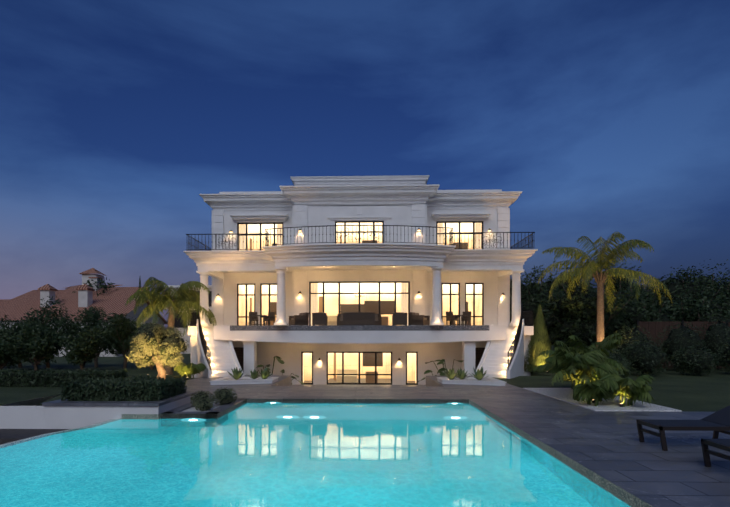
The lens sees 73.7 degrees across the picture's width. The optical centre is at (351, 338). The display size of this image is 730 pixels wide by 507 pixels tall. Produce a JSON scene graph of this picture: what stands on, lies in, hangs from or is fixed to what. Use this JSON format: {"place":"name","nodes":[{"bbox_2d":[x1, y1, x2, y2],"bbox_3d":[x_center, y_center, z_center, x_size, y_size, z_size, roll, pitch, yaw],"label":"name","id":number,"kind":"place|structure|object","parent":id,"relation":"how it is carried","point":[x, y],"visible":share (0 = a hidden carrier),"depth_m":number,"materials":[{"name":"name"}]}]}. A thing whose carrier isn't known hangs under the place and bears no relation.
{"place":"outdoors","nodes":[
{"label":"outdoors","id":0,"kind":"place"},
{"bbox_2d":[0,391,246,444],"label":"pool planters","id":1,"kind":"object","parent":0,"point":[20,420],"visible":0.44,"depth_m":13.14,"materials":[{"name":"white concrete"}]},
{"bbox_2d":[60,374,186,400],"bbox_3d":[-6.694,1.481,14.591,2.946,0.800,2.184,0,0,2],"label":"hedge","id":2,"kind":"object","parent":1,"relation":"on","point":[144,388],"visible":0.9,"depth_m":13.65,"materials":[{"name":"green plant"}]},
{"bbox_2d":[190,387,236,411],"bbox_3d":[-4.269,1.813,14.767,1.094,0.644,1.984,0,0,19],"label":"planter shrub","id":3,"kind":"object","parent":1,"relation":"on","point":[202,400],"visible":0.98,"depth_m":14.66,"materials":[{"name":"green plant"}]},
{"bbox_2d":[292,384,425,386],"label":"step","id":4,"kind":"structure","parent":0,"point":[356,385],"depth_m":31.47,"materials":[{"name":"stone"}]},
{"bbox_2d":[256,356,283,374],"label":"porch plant","id":5,"kind":"object","parent":4,"relation":"on","point":[279,360],"visible":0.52,"depth_m":29.41,"materials":[{"name":"green plant"}]},
{"bbox_2d":[280,369,303,384],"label":"porch plant","id":6,"kind":"object","parent":4,"relation":"on","point":[293,377],"visible":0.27,"depth_m":29.30,"materials":[{"name":"green plant"}]},
{"bbox_2d":[183,175,537,384],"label":"villa walls","id":7,"kind":"structure","parent":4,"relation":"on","point":[408,201],"depth_m":32.03,"materials":[{"name":"white paint"}]},
{"bbox_2d":[249,312,257,324],"bbox_3d":[-6.465,-1.274,32.242,0.570,1.022,0.606,0,0,-18],"label":"chair","id":8,"kind":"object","parent":7,"relation":"on","point":[255,317],"depth_m":32.38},
{"bbox_2d":[250,315,266,324],"bbox_3d":[-5.977,-1.133,31.506,1.000,0.740,0.600,0,0,2],"label":"dining table","id":9,"kind":"object","parent":7,"relation":"on","point":[252,319],"visible":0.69,"depth_m":31.30,"materials":[{"name":"wood"}]},
{"bbox_2d":[263,312,274,324],"bbox_3d":[-5.443,-1.274,32.312,0.570,1.022,0.606,0,0,32],"label":"chair","id":10,"kind":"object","parent":7,"relation":"on","point":[271,316],"depth_m":32.34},
{"bbox_2d":[289,312,308,324],"bbox_3d":[-3.205,-1.178,29.840,0.938,0.829,1.000,0,0,-28],"label":"sofa","id":11,"kind":"object","parent":7,"relation":"on","point":[301,318],"visible":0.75,"depth_m":29.48,"materials":[{"name":"black wicker"}]},
{"bbox_2d":[312,312,327,324],"bbox_3d":[-1.883,-1.168,29.378,0.850,0.809,0.932,0,0,2],"label":"wicker armchair","id":12,"kind":"object","parent":7,"relation":"on","point":[319,318],"visible":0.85,"depth_m":28.95,"materials":[{"name":"black wicker"}]},
{"bbox_2d":[248,235,467,382],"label":"interior furnishings","id":13,"kind":"object","parent":7,"relation":"on","point":[369,306],"depth_m":35.51,"materials":[{"name":"beige"}]},
{"bbox_2d":[343,312,374,324],"bbox_3d":[0.468,-1.173,29.411,1.900,0.819,0.937,0,0,2],"label":"wicker sofa","id":14,"kind":"object","parent":7,"relation":"on","point":[358,318],"visible":0.85,"depth_m":28.97,"materials":[{"name":"black wicker"}]},
{"bbox_2d":[337,314,381,324],"bbox_3d":[0.524,-1.183,31.449,2.850,0.838,0.940,0,0,2],"label":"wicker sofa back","id":15,"kind":"object","parent":7,"relation":"on","point":[378,319],"visible":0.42,"depth_m":31.02,"materials":[{"name":"black wicker"}]},
{"bbox_2d":[353,234,365,296],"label":"chandeliers","id":16,"kind":"object","parent":7,"relation":"attached to","point":[361,294],"depth_m":34.30,"materials":[{"name":"white"}]},
{"bbox_2d":[196,266,523,325],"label":"villa columns","id":17,"kind":"structure","parent":7,"relation":"attached to","point":[436,302],"depth_m":28.11,"materials":[{"name":"white paint"}]},
{"bbox_2d":[186,225,534,369],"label":"iron railings","id":18,"kind":"object","parent":7,"relation":"on","point":[517,245],"visible":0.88,"depth_m":28.35,"materials":[{"name":"black metal"}]},
{"bbox_2d":[239,223,481,382],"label":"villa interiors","id":19,"kind":"object","parent":7,"relation":"in","point":[347,299],"depth_m":36.97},
{"bbox_2d":[237,221,483,384],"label":"villa window frames","id":20,"kind":"structure","parent":7,"relation":"in","point":[359,293],"depth_m":32.30,"materials":[{"name":"black metal"}]},
{"bbox_2d":[240,223,481,382],"bbox_3d":[0.559,-2.463,32.713,16.650,10.810,1.100,0,0,2],"label":"villa glass","id":21,"kind":"object","parent":20,"relation":"in","point":[357,299],"visible":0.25,"depth_m":32.28,"materials":[{"name":"clear glass"}]},
{"bbox_2d":[197,319,523,378],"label":"villa stairs","id":22,"kind":"structure","parent":7,"relation":"attached to","point":[493,360],"depth_m":27.10,"materials":[{"name":"white stone"}]},
{"bbox_2d":[392,312,406,324],"bbox_3d":[2.915,-1.168,29.247,0.850,0.809,0.932,0,0,2],"label":"wicker armchair","id":23,"kind":"object","parent":7,"relation":"on","point":[399,318],"visible":0.85,"depth_m":28.81,"materials":[{"name":"black wicker"}]},
{"bbox_2d":[409,312,429,324],"bbox_3d":[4.159,-1.178,29.639,0.938,0.829,1.000,0,0,32],"label":"sofa","id":24,"kind":"object","parent":7,"relation":"on","point":[416,318],"visible":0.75,"depth_m":29.30,"materials":[{"name":"black"}]},
{"bbox_2d":[446,311,457,324],"bbox_3d":[6.629,-1.274,31.982,0.570,1.022,0.606,0,0,-28],"label":"chair","id":25,"kind":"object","parent":7,"relation":"on","point":[449,316],"depth_m":32.03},
{"bbox_2d":[452,315,469,324],"bbox_3d":[7.018,-1.133,31.151,1.000,0.740,0.600,0,0,2],"label":"dining table","id":26,"kind":"object","parent":7,"relation":"on","point":[460,315],"visible":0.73,"depth_m":30.90,"materials":[{"name":"wood"}]},
{"bbox_2d":[461,311,470,324],"bbox_3d":[7.546,-1.274,31.859,0.570,1.022,0.606,0,0,22],"label":"chair","id":27,"kind":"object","parent":7,"relation":"on","point":[463,318],"depth_m":31.99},
{"bbox_2d":[0,354,729,411],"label":"lawn ground","id":28,"kind":"structure","parent":0,"point":[710,392],"depth_m":21.73,"materials":[{"name":"green plant"}]},
{"bbox_2d":[0,325,22,369],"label":"feather tree","id":29,"kind":"object","parent":28,"relation":"on","point":[5,359],"visible":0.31,"depth_m":32.14,"materials":[{"name":"green plant"}]},
{"bbox_2d":[0,315,38,367],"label":"feather tree","id":30,"kind":"object","parent":28,"relation":"on","point":[9,327],"visible":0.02,"depth_m":34.55,"materials":[{"name":"green plant"}]},
{"bbox_2d":[0,321,72,370],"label":"feather tree","id":31,"kind":"object","parent":28,"relation":"on","point":[37,347],"visible":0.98,"depth_m":31.29,"materials":[{"name":"green plant"}]},
{"bbox_2d":[6,296,81,368],"bbox_3d":[-22.463,-0.021,35.060,5.206,6.535,5.232,0,0,2],"label":"feather tree","id":32,"kind":"object","parent":28,"relation":"on","point":[49,319],"visible":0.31,"depth_m":35.34,"materials":[{"name":"green plant"}]},
{"bbox_2d":[0,368,127,386],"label":"hedge","id":33,"kind":"object","parent":28,"relation":"on","point":[47,377],"visible":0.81,"depth_m":21.91,"materials":[{"name":"green plant"}]},
{"bbox_2d":[57,322,108,369],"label":"feather tree","id":34,"kind":"object","parent":28,"relation":"on","point":[83,348],"visible":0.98,"depth_m":31.78,"materials":[{"name":"green plant"}]},
{"bbox_2d":[57,306,130,366],"bbox_3d":[-18.816,0.350,36.794,4.736,5.778,4.794,0,0,11],"label":"feather tree","id":35,"kind":"object","parent":28,"relation":"on","point":[90,317],"visible":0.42,"depth_m":36.17,"materials":[{"name":"green plant"}]},
{"bbox_2d":[98,313,150,367],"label":"feather tree","id":36,"kind":"object","parent":28,"relation":"on","point":[126,328],"visible":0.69,"depth_m":35.09,"materials":[{"name":"green plant"}]},
{"bbox_2d":[126,328,160,369],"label":"feather tree","id":37,"kind":"object","parent":28,"relation":"on","point":[150,365],"depth_m":33.90,"materials":[{"name":"green plant"}]},
{"bbox_2d":[125,322,189,379],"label":"olive tree","id":38,"kind":"object","parent":28,"relation":"on","point":[169,343],"visible":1,"depth_m":23.86,"materials":[{"name":"green plant"}]},
{"bbox_2d":[125,277,216,374],"bbox_3d":[-10.786,-0.644,29.763,5.314,5.966,5.542,0,0,2],"label":"palm tree","id":39,"kind":"object","parent":28,"relation":"on","point":[183,297],"visible":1,"depth_m":28.83,"materials":[{"name":"green plant"}]},
{"bbox_2d":[174,361,205,378],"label":"shrub","id":40,"kind":"object","parent":28,"relation":"on","point":[191,369],"visible":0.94,"depth_m":24.64,"materials":[{"name":"green plant"}]},
{"bbox_2d":[510,279,548,325],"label":"garden tree","id":41,"kind":"object","parent":28,"relation":"on","point":[532,292],"visible":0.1,"depth_m":37.38,"materials":[{"name":"green plant"}]},
{"bbox_2d":[524,305,552,372],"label":"cypress","id":42,"kind":"object","parent":28,"relation":"on","point":[539,341],"visible":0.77,"depth_m":29.50,"materials":[{"name":"green plant"}]},
{"bbox_2d":[520,265,581,311],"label":"garden tree","id":43,"kind":"object","parent":28,"relation":"on","point":[536,279],"visible":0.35,"depth_m":37.38,"materials":[{"name":"green plant"}]},
{"bbox_2d":[537,272,595,335],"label":"garden tree","id":44,"kind":"object","parent":28,"relation":"on","point":[551,282],"depth_m":42.09,"materials":[{"name":"green plant"}]},
{"bbox_2d":[532,286,616,350],"bbox_3d":[16.204,-0.868,35.096,6.205,5.824,4.939,0,0,2],"label":"garden tree","id":45,"kind":"object","parent":28,"relation":"on","point":[582,327],"visible":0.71,"depth_m":33.89,"materials":[{"name":"green plant"}]},
{"bbox_2d":[543,261,623,346],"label":"garden tree","id":46,"kind":"object","parent":28,"relation":"on","point":[580,283],"visible":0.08,"depth_m":41.57,"materials":[{"name":"green plant"}]},
{"bbox_2d":[523,388,681,410],"bbox_3d":[8.125,2.772,16.716,2.400,1.530,6.200,0,0,2],"label":"gravel bed","id":47,"kind":"object","parent":28,"relation":"on","point":[564,394],"visible":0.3,"depth_m":15.03,"materials":[{"name":"white gravel"}]},
{"bbox_2d":[533,341,618,400],"bbox_3d":[7.393,1.038,15.966,2.398,1.944,2.771,0,0,2],"label":"areca palm","id":48,"kind":"object","parent":47,"relation":"on","point":[583,369],"visible":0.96,"depth_m":15.48,"materials":[{"name":"green plant"}]},
{"bbox_2d":[538,333,629,384],"bbox_3d":[8.267,0.914,17.424,2.858,2.192,3.311,0,0,35],"label":"areca palm","id":49,"kind":"object","parent":47,"relation":"on","point":[604,344],"visible":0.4,"depth_m":17.21,"materials":[{"name":"green plant"}]},
{"bbox_2d":[573,379,618,405],"bbox_3d":[7.324,1.625,14.646,1.374,0.799,1.243,0,0,40],"label":"shrub","id":50,"kind":"object","parent":47,"relation":"on","point":[597,391],"visible":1,"depth_m":14.38,"materials":[{"name":"green plant"}]},
{"bbox_2d":[599,373,655,406],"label":"areca palm","id":51,"kind":"object","parent":47,"relation":"on","point":[632,389],"visible":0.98,"depth_m":14.27,"materials":[{"name":"green plant"}]},
{"bbox_2d":[538,232,671,346],"bbox_3d":[15.177,-2.399,29.644,7.087,8.871,6.612,0,0,2],"label":"palm tree","id":52,"kind":"object","parent":28,"relation":"on","point":[594,269],"visible":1,"depth_m":29.19,"materials":[{"name":"green plant"}]},
{"bbox_2d":[563,285,650,334],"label":"garden tree","id":53,"kind":"object","parent":28,"relation":"on","point":[617,308],"visible":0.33,"depth_m":33.25,"materials":[{"name":"green plant"}]},
{"bbox_2d":[602,360,630,381],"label":"garden shrub","id":54,"kind":"object","parent":28,"relation":"on","point":[626,366],"visible":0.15,"depth_m":22.61,"materials":[{"name":"green plant"}]},
{"bbox_2d":[606,349,628,364],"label":"garden shrub","id":55,"kind":"object","parent":28,"relation":"on","point":[617,356],"visible":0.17,"depth_m":25.00,"materials":[{"name":"green plant"}]},
{"bbox_2d":[594,276,651,343],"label":"garden tree","id":56,"kind":"object","parent":28,"relation":"on","point":[625,287],"visible":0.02,"depth_m":44.64,"materials":[{"name":"green plant"}]},
{"bbox_2d":[589,246,669,303],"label":"garden tree","id":57,"kind":"object","parent":28,"relation":"on","point":[620,284],"visible":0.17,"depth_m":43.54,"materials":[{"name":"green plant"}]},
{"bbox_2d":[611,324,653,368],"bbox_3d":[17.493,0.645,30.353,2.633,3.063,2.669,0,0,2],"label":"garden shrub","id":58,"kind":"object","parent":28,"relation":"on","point":[632,335],"visible":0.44,"depth_m":30.01,"materials":[{"name":"green plant"}]},
{"bbox_2d":[591,289,673,344],"bbox_3d":[21.078,-0.898,37.285,6.045,5.872,5.410,0,0,2],"label":"garden tree","id":59,"kind":"object","parent":28,"relation":"on","point":[629,321],"visible":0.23,"depth_m":35.54,"materials":[{"name":"green plant"}]},
{"bbox_2d":[606,278,677,321],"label":"garden tree","id":60,"kind":"object","parent":28,"relation":"on","point":[651,305],"visible":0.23,"depth_m":35.59,"materials":[{"name":"green plant"}]},
{"bbox_2d":[621,339,669,376],"bbox_3d":[15.880,1.091,26.439,2.421,2.122,2.421,0,0,2],"label":"garden shrub","id":61,"kind":"object","parent":28,"relation":"on","point":[645,358],"visible":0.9,"depth_m":25.97,"materials":[{"name":"green plant"}]},
{"bbox_2d":[642,272,720,312],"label":"garden tree","id":62,"kind":"object","parent":28,"relation":"on","point":[672,288],"visible":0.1,"depth_m":42.21,"materials":[{"name":"green plant"}]},
{"bbox_2d":[655,321,708,370],"bbox_3d":[20.483,0.543,30.286,2.865,3.300,2.867,0,0,2],"label":"garden shrub","id":63,"kind":"object","parent":28,"relation":"on","point":[681,336],"visible":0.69,"depth_m":29.89,"materials":[{"name":"green plant"}]},
{"bbox_2d":[636,320,729,367],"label":"garden fence","id":64,"kind":"object","parent":28,"relation":"on","point":[653,328],"visible":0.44,"depth_m":33.26,"materials":[{"name":"brown wood"}]},
{"bbox_2d":[655,288,729,321],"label":"garden tree","id":65,"kind":"object","parent":28,"relation":"on","point":[692,313],"visible":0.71,"depth_m":36.72,"materials":[{"name":"green plant"}]},
{"bbox_2d":[671,345,718,375],"bbox_3d":[18.909,1.240,26.844,2.266,1.822,2.243,0,0,2],"label":"garden shrub","id":66,"kind":"object","parent":28,"relation":"on","point":[697,360],"visible":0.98,"depth_m":26.47,"materials":[{"name":"green plant"}]},
{"bbox_2d":[665,298,729,320],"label":"garden tree","id":67,"kind":"object","parent":28,"relation":"on","point":[715,307],"visible":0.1,"depth_m":36.27,"materials":[{"name":"green plant"}]},
{"bbox_2d":[665,265,729,300],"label":"garden tree","id":68,"kind":"object","parent":28,"relation":"on","point":[686,276],"visible":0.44,"depth_m":41.79,"materials":[{"name":"green plant"}]},
{"bbox_2d":[670,274,729,313],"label":"garden tree","id":69,"kind":"object","parent":28,"relation":"on","point":[702,280],"visible":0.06,"depth_m":45.18,"materials":[{"name":"green plant"}]},
{"bbox_2d":[684,259,729,302],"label":"garden tree","id":70,"kind":"object","parent":28,"relation":"on","point":[725,283],"visible":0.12,"depth_m":44.22,"materials":[{"name":"green plant"}]},
{"bbox_2d":[698,317,729,370],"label":"garden shrub","id":71,"kind":"object","parent":28,"relation":"on","point":[717,333],"visible":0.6,"depth_m":30.84,"materials":[{"name":"green plant"}]},
{"bbox_2d":[713,335,729,371],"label":"garden shrub","id":72,"kind":"object","parent":28,"relation":"on","point":[726,355],"visible":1,"depth_m":27.49,"materials":[{"name":"green plant"}]},
{"bbox_2d":[717,295,729,311],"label":"garden tree","id":73,"kind":"object","parent":28,"relation":"on","point":[724,302],"visible":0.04,"depth_m":39.98,"materials":[{"name":"green plant"}]},
{"bbox_2d":[0,0,729,327],"label":"sky","id":74,"kind":"structure","parent":0,"point":[607,117],"materials":[{"name":"blue"}]},
{"bbox_2d":[147,228,623,406],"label":"lights","id":75,"kind":"object","parent":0,"point":[593,401],"visible":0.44,"depth_m":28.74},
{"bbox_2d":[122,399,651,506],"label":"pool coping","id":76,"kind":"object","parent":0,"point":[597,476],"visible":0.1,"depth_m":10.06,"materials":[{"name":"stone"}]},
{"bbox_2d":[0,402,638,506],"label":"pool water","id":77,"kind":"structure","parent":76,"relation":"in","point":[356,454],"depth_m":8.32,"materials":[{"name":"teal liquid"}]},
{"bbox_2d":[184,375,729,506],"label":"pool deck paving","id":78,"kind":"structure","parent":0,"point":[608,446],"depth_m":10.66,"materials":[{"name":"stone"}]},
{"bbox_2d":[209,376,506,385],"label":"stair planters","id":79,"kind":"object","parent":78,"relation":"on","point":[228,380],"visible":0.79,"depth_m":21.79,"materials":[{"name":"white painted plaster"},{"name":"stone"}]},
{"bbox_2d":[227,367,243,379],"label":"agave","id":80,"kind":"object","parent":79,"relation":"on","point":[237,375],"visible":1,"depth_m":22.47,"materials":[{"name":"green plant"}]},
{"bbox_2d":[248,369,258,378],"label":"agave","id":81,"kind":"object","parent":79,"relation":"on","point":[254,375],"visible":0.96,"depth_m":22.77,"materials":[{"name":"green plant"}]},
{"bbox_2d":[257,366,272,378],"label":"agave","id":82,"kind":"object","parent":79,"relation":"on","point":[264,375],"visible":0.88,"depth_m":22.68,"materials":[{"name":"green plant"}]},
{"bbox_2d":[418,370,444,381],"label":"porch plant","id":83,"kind":"object","parent":79,"relation":"in","point":[429,371],"visible":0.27,"depth_m":28.30,"materials":[{"name":"green plant"}]},
{"bbox_2d":[425,359,463,375],"bbox_3d":[5.586,2.126,28.908,2.733,1.850,1.651,0,0,21],"label":"porch plant","id":84,"kind":"object","parent":79,"relation":"in","point":[442,361],"visible":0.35,"depth_m":28.97,"materials":[{"name":"green plant"}]},
{"bbox_2d":[442,368,459,379],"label":"agave","id":85,"kind":"object","parent":79,"relation":"on","point":[450,374],"visible":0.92,"depth_m":22.41,"materials":[{"name":"green plant"}]},
{"bbox_2d":[456,368,469,379],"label":"agave","id":86,"kind":"object","parent":79,"relation":"on","point":[462,375],"visible":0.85,"depth_m":22.52,"materials":[{"name":"green plant"}]},
{"bbox_2d":[470,367,487,379],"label":"agave","id":87,"kind":"object","parent":79,"relation":"on","point":[479,375],"visible":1,"depth_m":22.17,"materials":[{"name":"green plant"}]},
{"bbox_2d":[636,405,729,450],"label":"sun lounger","id":88,"kind":"object","parent":78,"relation":"on","point":[717,422],"visible":0.96,"depth_m":9.12,"materials":[{"name":"grey"}]},
{"bbox_2d":[701,439,729,466],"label":"sun lounger","id":89,"kind":"object","parent":78,"relation":"on","point":[723,444],"visible":0.92,"depth_m":7.58,"materials":[{"name":"grey wood"}]},
{"label":"terrain","id":90,"kind":"structure","parent":0,"visible":0},
{"bbox_2d":[13,290,63,298],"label":"roof","id":91,"kind":"structure","parent":90,"relation":"on","point":[33,294],"depth_m":100.10,"materials":[{"name":"tile"}]},
{"bbox_2d":[0,418,118,445],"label":"infinity edge wall","id":92,"kind":"structure","parent":90,"relation":"on","point":[55,432],"depth_m":11.04,"materials":[{"name":"stone"}]},
{"bbox_2d":[0,284,167,356],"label":"neighbour house","id":93,"kind":"structure","parent":90,"relation":"on","point":[14,309],"depth_m":62.92,"materials":[{"name":"ceramic"}]},
{"bbox_2d":[65,268,120,288],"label":"tower building","id":94,"kind":"structure","parent":90,"relation":"on","point":[91,272],"depth_m":101.44,"materials":[{"name":"paint"}]},
{"bbox_2d":[72,277,114,296],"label":"tree","id":95,"kind":"object","parent":90,"relation":"on","point":[100,285],"visible":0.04,"depth_m":83.74,"materials":[{"name":"green plant"}]},
{"bbox_2d":[55,277,152,301],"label":"roof","id":96,"kind":"structure","parent":90,"relation":"on","point":[119,293],"depth_m":84.10,"materials":[{"name":"tile"}]},
{"bbox_2d":[166,285,211,353],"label":"modern building","id":97,"kind":"structure","parent":90,"relation":"on","point":[179,326],"depth_m":70.49,"materials":[{"name":"white"}]},
{"bbox_2d":[548,330,595,351],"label":"bush","id":98,"kind":"object","parent":90,"relation":"on","point":[551,342],"visible":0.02,"depth_m":70.51,"materials":[{"name":"green plant"}]}
]}

